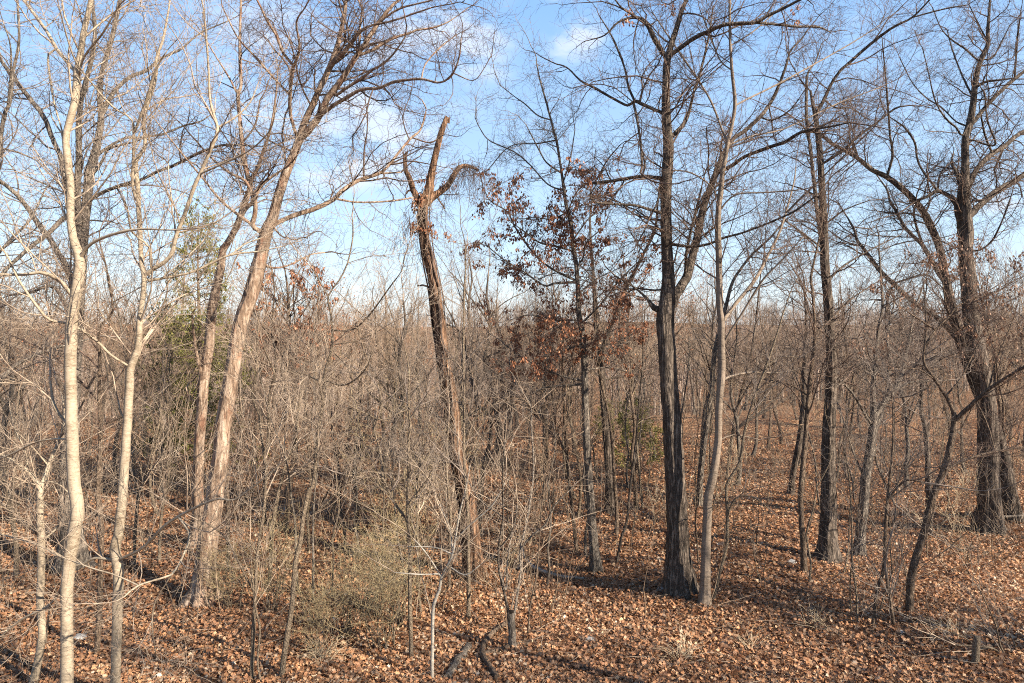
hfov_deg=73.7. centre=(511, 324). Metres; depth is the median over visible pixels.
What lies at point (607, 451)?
oak tree
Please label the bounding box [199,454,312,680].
young tree
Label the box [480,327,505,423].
woodland tree
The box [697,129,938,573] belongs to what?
young tree
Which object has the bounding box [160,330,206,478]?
slender tree
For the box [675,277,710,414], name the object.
woodland tree
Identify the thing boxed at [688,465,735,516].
shrub
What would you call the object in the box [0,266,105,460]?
leafy oak
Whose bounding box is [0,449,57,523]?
shrub
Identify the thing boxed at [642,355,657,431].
sapling
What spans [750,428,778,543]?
sapling
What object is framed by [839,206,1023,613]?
beech tree
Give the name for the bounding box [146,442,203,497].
shrub
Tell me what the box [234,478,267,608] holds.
sapling
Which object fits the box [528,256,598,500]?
slender tree
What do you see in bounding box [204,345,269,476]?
cedar tree
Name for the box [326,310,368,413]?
woodland tree
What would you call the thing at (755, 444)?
woodland tree
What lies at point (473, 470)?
sapling
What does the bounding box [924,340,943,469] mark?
sapling
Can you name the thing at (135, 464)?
slender tree
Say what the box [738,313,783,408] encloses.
woodland tree
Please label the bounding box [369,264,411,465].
slender tree
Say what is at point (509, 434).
woodland tree
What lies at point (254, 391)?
sapling
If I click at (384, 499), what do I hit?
young tree
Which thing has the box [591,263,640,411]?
woodland tree
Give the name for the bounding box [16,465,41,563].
sapling
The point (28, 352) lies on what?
woodland tree
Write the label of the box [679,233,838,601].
young tree
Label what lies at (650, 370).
woodland tree
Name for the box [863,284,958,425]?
woodland tree
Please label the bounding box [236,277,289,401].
woodland tree
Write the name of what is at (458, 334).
woodland tree
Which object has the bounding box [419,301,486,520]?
sapling
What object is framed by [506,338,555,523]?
sapling
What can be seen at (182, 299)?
woodland tree
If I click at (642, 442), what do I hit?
cedar tree
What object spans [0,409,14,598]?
sapling
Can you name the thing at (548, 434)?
sapling
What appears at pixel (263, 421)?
shrub
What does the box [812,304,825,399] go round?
woodland tree
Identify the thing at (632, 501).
sapling
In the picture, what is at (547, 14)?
sky
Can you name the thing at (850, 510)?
sapling
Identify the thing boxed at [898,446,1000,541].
shrub
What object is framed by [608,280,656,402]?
woodland tree
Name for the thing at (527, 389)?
slender tree
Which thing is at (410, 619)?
young tree
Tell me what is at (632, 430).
shrub
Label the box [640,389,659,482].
sapling
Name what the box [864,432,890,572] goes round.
sapling
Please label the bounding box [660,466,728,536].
shrub
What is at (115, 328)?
woodland tree
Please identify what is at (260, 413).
shrub
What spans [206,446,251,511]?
shrub
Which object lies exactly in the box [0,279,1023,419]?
woods
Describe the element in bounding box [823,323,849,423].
woodland tree
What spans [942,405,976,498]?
shrub
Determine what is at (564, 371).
woodland tree
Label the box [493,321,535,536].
sapling
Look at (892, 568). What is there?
sapling
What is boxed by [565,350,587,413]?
woodland tree
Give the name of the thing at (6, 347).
slender tree
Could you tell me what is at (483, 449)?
shrub
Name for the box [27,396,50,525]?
sapling
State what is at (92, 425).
shrub
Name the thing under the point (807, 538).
sapling
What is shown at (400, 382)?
slender tree
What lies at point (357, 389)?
sapling
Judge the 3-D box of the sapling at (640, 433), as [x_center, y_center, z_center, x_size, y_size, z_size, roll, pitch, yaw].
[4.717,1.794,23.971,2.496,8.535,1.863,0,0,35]
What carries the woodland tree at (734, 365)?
on the ground
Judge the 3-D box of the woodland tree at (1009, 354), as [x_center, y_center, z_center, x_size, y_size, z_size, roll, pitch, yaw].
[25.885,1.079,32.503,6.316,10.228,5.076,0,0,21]
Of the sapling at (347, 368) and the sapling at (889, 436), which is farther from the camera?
the sapling at (347, 368)
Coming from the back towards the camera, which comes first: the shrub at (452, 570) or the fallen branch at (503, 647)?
the shrub at (452, 570)
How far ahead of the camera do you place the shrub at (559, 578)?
14.62 m
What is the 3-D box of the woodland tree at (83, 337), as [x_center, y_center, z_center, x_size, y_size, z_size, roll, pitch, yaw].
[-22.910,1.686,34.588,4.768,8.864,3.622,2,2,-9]
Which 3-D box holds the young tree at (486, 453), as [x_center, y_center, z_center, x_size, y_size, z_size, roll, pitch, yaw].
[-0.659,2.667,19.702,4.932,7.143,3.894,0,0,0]
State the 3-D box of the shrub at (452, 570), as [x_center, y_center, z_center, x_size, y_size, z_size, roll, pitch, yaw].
[-1.274,5.030,14.635,2.602,2.245,1.711,0,0,31]
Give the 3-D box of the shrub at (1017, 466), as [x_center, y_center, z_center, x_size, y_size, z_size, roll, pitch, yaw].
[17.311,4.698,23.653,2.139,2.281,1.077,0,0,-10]
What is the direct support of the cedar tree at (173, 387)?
on the ground
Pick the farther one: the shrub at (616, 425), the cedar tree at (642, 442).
the shrub at (616, 425)
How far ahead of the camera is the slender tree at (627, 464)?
25.07 m
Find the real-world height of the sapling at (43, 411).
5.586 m
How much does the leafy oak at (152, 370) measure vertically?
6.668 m
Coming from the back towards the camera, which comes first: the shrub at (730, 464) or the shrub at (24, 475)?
the shrub at (730, 464)
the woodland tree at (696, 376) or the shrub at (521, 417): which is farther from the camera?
the woodland tree at (696, 376)
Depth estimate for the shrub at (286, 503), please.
19.35 m
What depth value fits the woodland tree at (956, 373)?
45.78 m
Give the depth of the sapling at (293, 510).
14.87 m
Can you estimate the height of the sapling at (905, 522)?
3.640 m
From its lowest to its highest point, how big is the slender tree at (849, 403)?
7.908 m
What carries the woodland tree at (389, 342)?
on the ground
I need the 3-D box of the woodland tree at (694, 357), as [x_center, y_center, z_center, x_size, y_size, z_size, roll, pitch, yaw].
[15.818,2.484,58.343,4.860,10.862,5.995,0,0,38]
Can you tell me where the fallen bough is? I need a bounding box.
[874,521,1023,658]
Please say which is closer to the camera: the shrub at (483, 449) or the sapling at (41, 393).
the sapling at (41, 393)
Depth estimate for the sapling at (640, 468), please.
18.99 m
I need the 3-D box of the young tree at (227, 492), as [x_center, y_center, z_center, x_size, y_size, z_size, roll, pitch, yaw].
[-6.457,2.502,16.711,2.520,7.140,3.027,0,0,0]
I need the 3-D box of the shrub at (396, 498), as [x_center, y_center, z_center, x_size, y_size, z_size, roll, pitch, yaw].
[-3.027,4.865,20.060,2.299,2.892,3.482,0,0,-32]
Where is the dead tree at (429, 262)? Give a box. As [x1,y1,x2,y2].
[376,116,494,586]
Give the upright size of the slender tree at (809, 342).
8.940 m
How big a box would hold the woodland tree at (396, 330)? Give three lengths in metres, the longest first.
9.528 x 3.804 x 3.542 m
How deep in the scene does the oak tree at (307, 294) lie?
26.61 m
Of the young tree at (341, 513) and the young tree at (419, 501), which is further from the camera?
the young tree at (341, 513)
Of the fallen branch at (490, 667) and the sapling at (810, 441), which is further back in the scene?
the sapling at (810, 441)
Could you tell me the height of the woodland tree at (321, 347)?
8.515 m
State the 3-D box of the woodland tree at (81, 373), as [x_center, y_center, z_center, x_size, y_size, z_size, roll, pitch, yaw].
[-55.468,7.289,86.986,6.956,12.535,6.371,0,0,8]
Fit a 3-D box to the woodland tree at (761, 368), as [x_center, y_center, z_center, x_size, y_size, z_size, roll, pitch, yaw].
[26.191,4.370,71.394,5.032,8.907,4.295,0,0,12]
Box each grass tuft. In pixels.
[291,632,353,675]
[652,627,720,669]
[721,631,770,655]
[792,599,843,634]
[924,613,984,641]
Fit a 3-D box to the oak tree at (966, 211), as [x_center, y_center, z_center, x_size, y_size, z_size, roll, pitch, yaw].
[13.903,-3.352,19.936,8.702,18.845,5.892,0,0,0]
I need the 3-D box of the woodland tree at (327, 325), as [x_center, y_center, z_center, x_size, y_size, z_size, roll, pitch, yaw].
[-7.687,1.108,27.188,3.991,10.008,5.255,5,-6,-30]
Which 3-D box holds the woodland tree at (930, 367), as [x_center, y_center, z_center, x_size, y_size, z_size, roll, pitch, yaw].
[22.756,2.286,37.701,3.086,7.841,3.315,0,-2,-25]
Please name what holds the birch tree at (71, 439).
on the ground
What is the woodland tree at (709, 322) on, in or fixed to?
on the ground
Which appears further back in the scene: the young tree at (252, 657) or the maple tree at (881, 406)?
the maple tree at (881, 406)
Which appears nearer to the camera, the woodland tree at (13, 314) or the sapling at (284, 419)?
the sapling at (284, 419)
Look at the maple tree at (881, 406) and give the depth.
18.07 m
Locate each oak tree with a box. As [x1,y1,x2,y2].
[229,201,346,476]
[414,3,660,575]
[504,0,939,600]
[532,131,709,516]
[709,0,1008,566]
[770,0,1023,523]
[838,0,1023,536]
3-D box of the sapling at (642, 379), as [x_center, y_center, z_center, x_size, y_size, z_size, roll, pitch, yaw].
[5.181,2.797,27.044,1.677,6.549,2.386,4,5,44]
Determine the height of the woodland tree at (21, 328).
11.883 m
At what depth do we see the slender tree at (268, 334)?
20.20 m
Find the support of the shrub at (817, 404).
on the ground
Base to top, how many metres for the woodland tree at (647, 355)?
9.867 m
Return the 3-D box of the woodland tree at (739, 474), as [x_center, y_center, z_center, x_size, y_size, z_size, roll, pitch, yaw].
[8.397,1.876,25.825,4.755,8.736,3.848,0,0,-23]
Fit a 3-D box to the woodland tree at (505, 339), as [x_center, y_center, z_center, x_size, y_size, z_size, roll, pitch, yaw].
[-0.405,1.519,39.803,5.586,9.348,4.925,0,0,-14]
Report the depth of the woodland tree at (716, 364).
38.25 m
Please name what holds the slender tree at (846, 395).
on the ground
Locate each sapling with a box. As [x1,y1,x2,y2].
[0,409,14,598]
[10,384,37,509]
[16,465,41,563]
[18,455,82,615]
[21,338,60,492]
[27,292,61,474]
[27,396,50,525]
[62,381,93,545]
[79,438,110,529]
[80,430,95,531]
[124,392,146,503]
[128,378,144,483]
[194,313,238,441]
[226,294,336,592]
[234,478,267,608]
[242,334,264,452]
[242,415,270,527]
[246,408,283,512]
[260,311,317,513]
[286,283,372,603]
[325,440,340,534]
[333,310,392,477]
[342,370,355,498]
[342,382,415,585]
[343,303,354,439]
[356,356,412,582]
[358,431,380,547]
[370,440,391,559]
[394,400,420,555]
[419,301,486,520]
[458,310,471,442]
[460,343,482,455]
[467,345,507,491]
[479,289,508,470]
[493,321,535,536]
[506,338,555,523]
[510,359,543,496]
[524,347,568,636]
[528,363,551,540]
[536,367,569,490]
[553,392,580,520]
[598,390,647,515]
[599,349,624,503]
[612,254,658,448]
[618,259,659,466]
[620,440,638,552]
[626,390,659,531]
[630,406,661,495]
[634,323,660,411]
[635,428,686,517]
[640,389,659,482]
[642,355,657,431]
[666,361,699,522]
[679,348,722,564]
[686,353,732,510]
[687,370,726,471]
[695,388,716,479]
[698,382,729,511]
[726,477,760,579]
[732,450,778,544]
[746,456,783,600]
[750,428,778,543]
[756,425,786,497]
[769,363,852,583]
[772,307,822,505]
[782,374,823,488]
[806,307,838,460]
[838,405,866,572]
[842,304,870,440]
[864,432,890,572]
[877,387,902,468]
[878,418,914,608]
[893,435,925,580]
[916,351,957,500]
[916,428,939,556]
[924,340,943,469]
[925,350,965,509]
[1003,356,1020,468]
[1008,375,1021,479]
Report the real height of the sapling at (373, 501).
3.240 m
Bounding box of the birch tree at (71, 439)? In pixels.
[0,0,278,682]
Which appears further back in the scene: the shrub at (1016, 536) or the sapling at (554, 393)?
the shrub at (1016, 536)
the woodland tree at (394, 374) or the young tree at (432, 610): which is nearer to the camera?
the young tree at (432, 610)
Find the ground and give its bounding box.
[0,322,1023,682]
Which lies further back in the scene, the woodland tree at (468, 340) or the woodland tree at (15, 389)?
the woodland tree at (468, 340)
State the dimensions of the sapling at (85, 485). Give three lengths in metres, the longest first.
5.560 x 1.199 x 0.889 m
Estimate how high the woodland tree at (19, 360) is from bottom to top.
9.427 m
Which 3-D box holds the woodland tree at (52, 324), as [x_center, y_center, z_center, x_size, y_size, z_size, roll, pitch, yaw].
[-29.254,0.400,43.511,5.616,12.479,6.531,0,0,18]
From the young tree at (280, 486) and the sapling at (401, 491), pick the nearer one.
the young tree at (280, 486)
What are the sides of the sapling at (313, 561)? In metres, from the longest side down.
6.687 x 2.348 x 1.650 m
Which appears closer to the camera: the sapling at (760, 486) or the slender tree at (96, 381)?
the sapling at (760, 486)
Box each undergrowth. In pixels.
[0,336,1023,631]
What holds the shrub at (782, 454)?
on the ground
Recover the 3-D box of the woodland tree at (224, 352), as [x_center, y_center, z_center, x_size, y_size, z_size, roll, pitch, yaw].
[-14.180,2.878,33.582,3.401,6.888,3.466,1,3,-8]
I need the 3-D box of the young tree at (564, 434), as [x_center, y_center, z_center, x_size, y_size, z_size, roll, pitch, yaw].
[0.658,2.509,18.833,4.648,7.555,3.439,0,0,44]
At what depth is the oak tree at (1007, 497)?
20.38 m
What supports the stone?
on the ground
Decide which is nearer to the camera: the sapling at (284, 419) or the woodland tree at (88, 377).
the sapling at (284, 419)
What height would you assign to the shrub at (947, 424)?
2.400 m
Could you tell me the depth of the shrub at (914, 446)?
25.52 m
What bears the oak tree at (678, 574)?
on the ground
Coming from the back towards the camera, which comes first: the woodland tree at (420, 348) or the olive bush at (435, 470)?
the woodland tree at (420, 348)
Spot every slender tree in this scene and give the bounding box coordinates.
[0,254,37,499]
[0,307,45,393]
[2,294,58,451]
[18,261,128,386]
[82,295,120,455]
[87,290,159,467]
[96,305,216,563]
[106,298,203,515]
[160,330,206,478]
[193,200,337,522]
[236,331,260,409]
[259,281,336,495]
[268,331,341,552]
[277,246,332,470]
[283,338,395,558]
[305,321,335,464]
[350,276,431,517]
[365,349,435,495]
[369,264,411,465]
[450,325,493,486]
[452,280,525,466]
[456,321,497,453]
[482,309,532,462]
[498,342,578,502]
[502,328,534,450]
[504,354,613,585]
[505,309,559,453]
[518,263,631,517]
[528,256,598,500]
[542,316,644,556]
[559,370,607,479]
[566,231,654,509]
[577,247,634,535]
[588,292,660,488]
[634,241,715,359]
[637,307,686,402]
[775,320,824,467]
[785,289,837,408]
[809,315,878,478]
[836,284,895,481]
[837,318,880,459]
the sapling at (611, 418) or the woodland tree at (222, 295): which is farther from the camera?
the woodland tree at (222, 295)
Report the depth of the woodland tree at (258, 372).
33.63 m
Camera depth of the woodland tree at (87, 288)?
47.89 m
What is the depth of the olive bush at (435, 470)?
17.05 m
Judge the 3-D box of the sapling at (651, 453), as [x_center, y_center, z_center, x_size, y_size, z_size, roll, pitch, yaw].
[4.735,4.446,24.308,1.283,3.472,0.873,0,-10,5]
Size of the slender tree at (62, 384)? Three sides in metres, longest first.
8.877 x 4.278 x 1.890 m
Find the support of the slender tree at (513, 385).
on the ground
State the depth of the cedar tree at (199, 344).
23.40 m
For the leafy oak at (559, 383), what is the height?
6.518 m
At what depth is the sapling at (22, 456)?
21.22 m
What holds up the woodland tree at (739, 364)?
on the ground
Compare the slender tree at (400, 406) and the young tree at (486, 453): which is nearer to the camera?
the young tree at (486, 453)
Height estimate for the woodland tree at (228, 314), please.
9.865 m
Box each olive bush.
[189,536,253,609]
[236,492,318,612]
[273,555,370,654]
[302,513,404,639]
[309,527,444,655]
[315,346,456,560]
[325,373,451,588]
[331,514,405,625]
[339,501,454,626]
[385,374,488,568]
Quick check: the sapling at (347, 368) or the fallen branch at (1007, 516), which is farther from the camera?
the sapling at (347, 368)
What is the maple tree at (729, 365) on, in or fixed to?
on the ground
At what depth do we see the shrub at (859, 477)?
21.89 m
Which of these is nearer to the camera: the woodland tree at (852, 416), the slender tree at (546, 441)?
the slender tree at (546, 441)
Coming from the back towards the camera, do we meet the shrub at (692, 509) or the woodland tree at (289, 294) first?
the woodland tree at (289, 294)
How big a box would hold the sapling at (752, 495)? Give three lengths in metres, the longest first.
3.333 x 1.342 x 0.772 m
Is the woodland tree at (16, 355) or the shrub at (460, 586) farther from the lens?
the woodland tree at (16, 355)
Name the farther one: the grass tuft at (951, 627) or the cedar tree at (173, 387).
the cedar tree at (173, 387)
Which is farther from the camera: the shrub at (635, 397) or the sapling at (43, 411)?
the shrub at (635, 397)
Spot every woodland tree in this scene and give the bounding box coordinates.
[0,201,68,501]
[0,254,37,363]
[0,256,58,425]
[0,262,58,411]
[0,334,35,436]
[3,300,62,429]
[7,285,43,368]
[13,290,105,383]
[14,242,106,394]
[18,301,46,421]
[32,242,114,356]
[48,350,94,395]
[81,338,104,415]
[82,282,137,424]
[83,261,161,394]
[86,220,185,492]
[93,254,167,458]
[101,316,217,495]
[103,310,143,389]
[109,234,246,472]
[136,278,191,428]
[154,268,270,385]
[171,214,260,437]
[195,273,259,389]
[206,330,290,492]
[207,217,284,422]
[209,321,251,400]
[212,312,278,438]
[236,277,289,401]
[247,231,326,418]
[259,242,381,475]
[288,300,352,417]
[292,284,335,426]
[292,295,354,421]
[313,241,468,494]
[326,305,383,448]
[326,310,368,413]
[336,293,416,437]
[339,297,394,417]
[344,311,393,425]
[351,257,425,446]
[362,256,432,462]
[367,300,421,409]
[371,321,405,424]
[374,299,417,417]
[390,268,451,425]
[402,299,452,419]
[406,314,487,458]
[411,208,517,426]
[420,279,498,430]
[420,328,468,441]
[447,218,572,453]
[448,300,493,393]
[453,259,546,436]
[457,307,486,419]
[460,273,543,429]
[478,293,533,463]
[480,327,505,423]
[484,250,596,495]
[487,330,533,443]
[492,262,603,481]
[495,292,525,418]
[506,279,563,423]
[531,229,648,455]
[553,324,601,413]
[558,271,635,376]
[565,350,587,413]
[566,230,693,446]
[579,363,598,408]
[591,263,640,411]
[591,368,610,399]
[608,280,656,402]
[611,330,659,457]
[619,286,677,418]
[639,349,658,405]
[644,286,714,417]
[674,260,801,485]
[674,301,717,413]
[675,246,770,440]
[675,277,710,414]
[677,298,715,417]
[683,307,752,433]
[683,316,728,406]
[691,290,731,413]
[694,336,732,400]
[705,306,801,455]
[707,282,787,410]
[716,322,754,407]
[726,335,744,388]
[732,290,804,418]
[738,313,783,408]
[740,299,818,413]
[742,328,784,407]
[743,318,793,448]
[744,282,822,444]
[775,304,821,405]
[775,313,819,419]
[775,318,802,404]
[793,303,837,401]
[811,274,883,402]
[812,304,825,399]
[815,236,908,451]
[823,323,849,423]
[837,329,872,426]
[857,349,899,464]
[859,275,923,357]
[862,254,953,487]
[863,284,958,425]
[883,342,936,451]
[910,306,958,435]
[916,338,975,473]
[935,326,955,414]
[945,342,966,413]
[954,277,1023,441]
[955,224,1023,482]
[957,245,1023,357]
[960,218,1023,457]
[981,290,1020,428]
[985,285,1023,399]
[985,309,1023,438]
[993,304,1023,362]
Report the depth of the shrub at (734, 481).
21.11 m
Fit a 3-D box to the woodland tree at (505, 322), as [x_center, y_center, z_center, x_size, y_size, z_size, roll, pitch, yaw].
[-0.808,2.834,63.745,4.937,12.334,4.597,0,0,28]
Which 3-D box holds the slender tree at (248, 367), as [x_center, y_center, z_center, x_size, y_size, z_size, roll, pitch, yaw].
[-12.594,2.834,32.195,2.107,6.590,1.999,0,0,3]
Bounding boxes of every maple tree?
[0,0,308,576]
[674,190,818,506]
[725,237,798,479]
[761,209,865,495]
[787,184,1011,557]
[850,234,991,536]
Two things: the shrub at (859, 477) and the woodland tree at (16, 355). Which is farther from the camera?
the woodland tree at (16, 355)
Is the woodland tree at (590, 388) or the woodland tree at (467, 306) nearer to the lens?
the woodland tree at (467, 306)
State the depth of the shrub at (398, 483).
22.38 m
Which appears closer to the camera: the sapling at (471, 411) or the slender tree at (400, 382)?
the slender tree at (400, 382)
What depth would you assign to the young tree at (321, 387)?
11.29 m
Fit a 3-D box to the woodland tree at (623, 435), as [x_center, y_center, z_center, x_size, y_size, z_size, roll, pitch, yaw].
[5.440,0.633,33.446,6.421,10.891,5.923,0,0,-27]
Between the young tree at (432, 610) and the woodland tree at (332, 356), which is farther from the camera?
the woodland tree at (332, 356)
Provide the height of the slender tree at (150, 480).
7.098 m
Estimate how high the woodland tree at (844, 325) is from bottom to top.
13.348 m
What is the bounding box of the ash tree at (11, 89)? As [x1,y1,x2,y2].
[0,0,154,426]
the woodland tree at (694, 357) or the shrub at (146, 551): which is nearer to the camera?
the shrub at (146, 551)
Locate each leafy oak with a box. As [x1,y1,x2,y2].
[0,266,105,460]
[87,288,158,398]
[135,327,160,420]
[227,263,301,423]
[298,272,358,434]
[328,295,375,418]
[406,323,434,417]
[536,329,580,442]
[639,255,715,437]
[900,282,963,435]
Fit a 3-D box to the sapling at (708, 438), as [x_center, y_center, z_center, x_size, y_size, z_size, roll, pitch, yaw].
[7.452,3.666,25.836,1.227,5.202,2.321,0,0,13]
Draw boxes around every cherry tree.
[0,0,355,682]
[610,0,955,607]
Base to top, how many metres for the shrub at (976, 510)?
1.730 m
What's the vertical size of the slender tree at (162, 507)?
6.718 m
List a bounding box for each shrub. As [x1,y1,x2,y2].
[0,408,60,462]
[0,427,56,519]
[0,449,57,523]
[0,475,83,592]
[19,387,82,469]
[45,470,116,535]
[47,432,119,501]
[60,369,122,429]
[80,409,118,455]
[106,419,174,492]
[111,517,169,574]
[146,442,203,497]
[164,432,193,482]
[181,509,278,588]
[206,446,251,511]
[212,405,294,485]
[241,386,303,463]
[247,385,278,462]
[259,481,310,532]
[364,452,448,536]
[369,454,435,507]
[384,509,519,611]
[390,441,510,532]
[422,500,487,602]
[448,498,515,551]
[451,453,562,538]
[460,510,545,594]
[467,428,502,473]
[468,408,504,462]
[481,427,561,488]
[497,392,537,434]
[498,439,569,597]
[504,388,539,470]
[512,467,576,542]
[518,538,596,611]
[550,488,646,585]
[578,453,624,512]
[597,392,635,456]
[610,404,660,460]
[614,373,650,425]
[627,476,665,528]
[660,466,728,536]
[682,395,702,446]
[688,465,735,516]
[689,436,757,493]
[692,485,765,548]
[696,427,752,508]
[698,396,731,433]
[704,445,774,520]
[713,393,734,433]
[736,442,792,512]
[769,430,791,473]
[778,423,821,460]
[786,462,859,530]
[806,374,839,421]
[816,429,888,518]
[844,416,903,464]
[851,421,902,471]
[879,405,949,480]
[884,469,957,507]
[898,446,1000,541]
[903,391,941,439]
[916,501,1005,573]
[931,412,974,453]
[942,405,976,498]
[956,478,1011,531]
[980,485,1023,558]
[1011,442,1023,486]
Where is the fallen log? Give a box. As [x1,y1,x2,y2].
[444,642,471,677]
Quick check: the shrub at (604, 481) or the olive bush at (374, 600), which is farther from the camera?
the shrub at (604, 481)
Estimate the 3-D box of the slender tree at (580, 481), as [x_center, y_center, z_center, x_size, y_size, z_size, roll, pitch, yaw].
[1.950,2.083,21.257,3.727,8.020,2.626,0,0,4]
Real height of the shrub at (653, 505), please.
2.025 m
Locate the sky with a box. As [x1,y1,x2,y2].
[0,0,1023,326]
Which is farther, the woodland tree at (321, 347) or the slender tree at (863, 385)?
the woodland tree at (321, 347)
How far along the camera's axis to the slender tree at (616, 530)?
19.66 m
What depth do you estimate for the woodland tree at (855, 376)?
39.77 m
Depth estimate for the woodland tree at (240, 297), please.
40.66 m
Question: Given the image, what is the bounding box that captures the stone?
[74,633,86,639]
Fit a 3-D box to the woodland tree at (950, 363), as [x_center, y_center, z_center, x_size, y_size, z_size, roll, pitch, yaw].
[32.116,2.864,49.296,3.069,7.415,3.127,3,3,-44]
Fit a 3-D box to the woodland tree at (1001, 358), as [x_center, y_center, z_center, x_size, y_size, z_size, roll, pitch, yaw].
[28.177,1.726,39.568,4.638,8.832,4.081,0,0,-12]
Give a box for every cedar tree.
[131,298,215,482]
[143,188,245,465]
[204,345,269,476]
[590,399,630,446]
[603,392,663,476]
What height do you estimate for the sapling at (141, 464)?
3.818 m
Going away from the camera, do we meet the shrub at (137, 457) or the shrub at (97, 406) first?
the shrub at (137, 457)
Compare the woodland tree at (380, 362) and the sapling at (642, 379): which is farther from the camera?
the woodland tree at (380, 362)
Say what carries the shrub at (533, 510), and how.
on the ground
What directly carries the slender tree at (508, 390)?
on the ground
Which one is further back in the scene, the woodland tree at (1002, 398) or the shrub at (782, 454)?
the shrub at (782, 454)
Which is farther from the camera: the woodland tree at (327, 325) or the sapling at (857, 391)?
the sapling at (857, 391)
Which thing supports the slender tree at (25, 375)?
on the ground
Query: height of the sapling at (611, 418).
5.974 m
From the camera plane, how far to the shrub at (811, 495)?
19.98 m
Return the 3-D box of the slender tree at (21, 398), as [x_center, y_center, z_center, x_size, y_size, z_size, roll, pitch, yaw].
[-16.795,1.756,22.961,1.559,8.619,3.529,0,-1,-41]
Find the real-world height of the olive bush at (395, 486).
5.028 m
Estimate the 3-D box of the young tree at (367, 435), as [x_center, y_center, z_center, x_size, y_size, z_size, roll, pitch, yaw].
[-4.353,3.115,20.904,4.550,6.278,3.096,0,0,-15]
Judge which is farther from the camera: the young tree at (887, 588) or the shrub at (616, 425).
the shrub at (616, 425)
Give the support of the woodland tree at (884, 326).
on the ground
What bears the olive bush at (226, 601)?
on the ground
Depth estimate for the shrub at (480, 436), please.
28.26 m
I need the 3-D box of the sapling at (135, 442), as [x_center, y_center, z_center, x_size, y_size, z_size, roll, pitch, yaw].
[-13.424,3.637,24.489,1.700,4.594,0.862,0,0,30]
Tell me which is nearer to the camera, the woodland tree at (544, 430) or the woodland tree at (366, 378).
the woodland tree at (544, 430)
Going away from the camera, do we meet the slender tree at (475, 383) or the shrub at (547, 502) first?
the shrub at (547, 502)
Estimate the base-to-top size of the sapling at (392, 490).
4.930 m
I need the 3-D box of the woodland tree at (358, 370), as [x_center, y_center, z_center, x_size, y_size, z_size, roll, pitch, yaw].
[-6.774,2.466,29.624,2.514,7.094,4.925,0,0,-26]
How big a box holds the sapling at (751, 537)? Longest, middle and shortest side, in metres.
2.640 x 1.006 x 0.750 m
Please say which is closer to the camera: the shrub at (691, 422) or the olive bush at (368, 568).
the olive bush at (368, 568)
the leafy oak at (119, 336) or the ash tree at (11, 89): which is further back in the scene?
the leafy oak at (119, 336)
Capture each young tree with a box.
[0,170,200,653]
[0,294,92,576]
[0,306,179,682]
[84,331,214,565]
[93,209,378,680]
[183,138,470,678]
[186,289,309,572]
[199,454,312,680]
[244,354,390,549]
[246,282,335,527]
[252,295,375,583]
[255,242,476,657]
[287,427,390,598]
[300,328,438,529]
[318,379,534,677]
[349,378,434,607]
[361,152,553,616]
[370,296,471,614]
[380,334,513,586]
[399,301,565,534]
[425,309,615,648]
[449,280,604,552]
[587,259,686,564]
[609,286,679,508]
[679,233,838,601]
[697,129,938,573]
[773,385,950,623]
[814,308,1023,630]
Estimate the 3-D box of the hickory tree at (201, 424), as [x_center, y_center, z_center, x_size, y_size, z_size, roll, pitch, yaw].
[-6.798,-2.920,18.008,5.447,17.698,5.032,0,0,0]
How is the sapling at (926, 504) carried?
on the ground
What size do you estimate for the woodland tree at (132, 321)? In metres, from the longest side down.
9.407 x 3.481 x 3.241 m
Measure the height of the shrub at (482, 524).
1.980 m
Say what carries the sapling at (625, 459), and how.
on the ground
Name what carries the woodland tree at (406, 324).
on the ground
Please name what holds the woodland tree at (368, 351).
on the ground
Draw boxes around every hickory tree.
[113,0,521,610]
[120,0,345,549]
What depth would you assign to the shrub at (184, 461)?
24.98 m
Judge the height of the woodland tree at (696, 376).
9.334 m
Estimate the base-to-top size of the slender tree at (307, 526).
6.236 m
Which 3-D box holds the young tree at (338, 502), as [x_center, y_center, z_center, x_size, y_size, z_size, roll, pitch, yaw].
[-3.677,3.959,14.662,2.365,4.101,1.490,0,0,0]
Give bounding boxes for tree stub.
[971,635,980,666]
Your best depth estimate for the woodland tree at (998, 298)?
52.55 m
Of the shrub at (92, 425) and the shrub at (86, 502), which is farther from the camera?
the shrub at (92, 425)
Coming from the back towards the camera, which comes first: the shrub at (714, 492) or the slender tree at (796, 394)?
the slender tree at (796, 394)
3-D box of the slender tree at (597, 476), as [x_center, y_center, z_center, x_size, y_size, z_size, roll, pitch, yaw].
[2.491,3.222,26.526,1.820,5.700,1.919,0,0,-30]
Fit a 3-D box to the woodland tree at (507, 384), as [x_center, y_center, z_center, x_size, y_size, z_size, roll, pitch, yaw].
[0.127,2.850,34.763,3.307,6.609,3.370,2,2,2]
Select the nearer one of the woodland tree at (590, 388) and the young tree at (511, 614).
the young tree at (511, 614)
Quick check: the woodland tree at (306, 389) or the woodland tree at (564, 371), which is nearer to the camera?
the woodland tree at (564, 371)
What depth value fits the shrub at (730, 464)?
24.87 m
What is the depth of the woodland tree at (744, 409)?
62.64 m
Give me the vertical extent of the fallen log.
0.250 m
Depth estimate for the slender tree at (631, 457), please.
22.19 m
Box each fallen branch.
[480,621,507,678]
[485,641,530,653]
[522,549,583,578]
[970,514,1023,517]

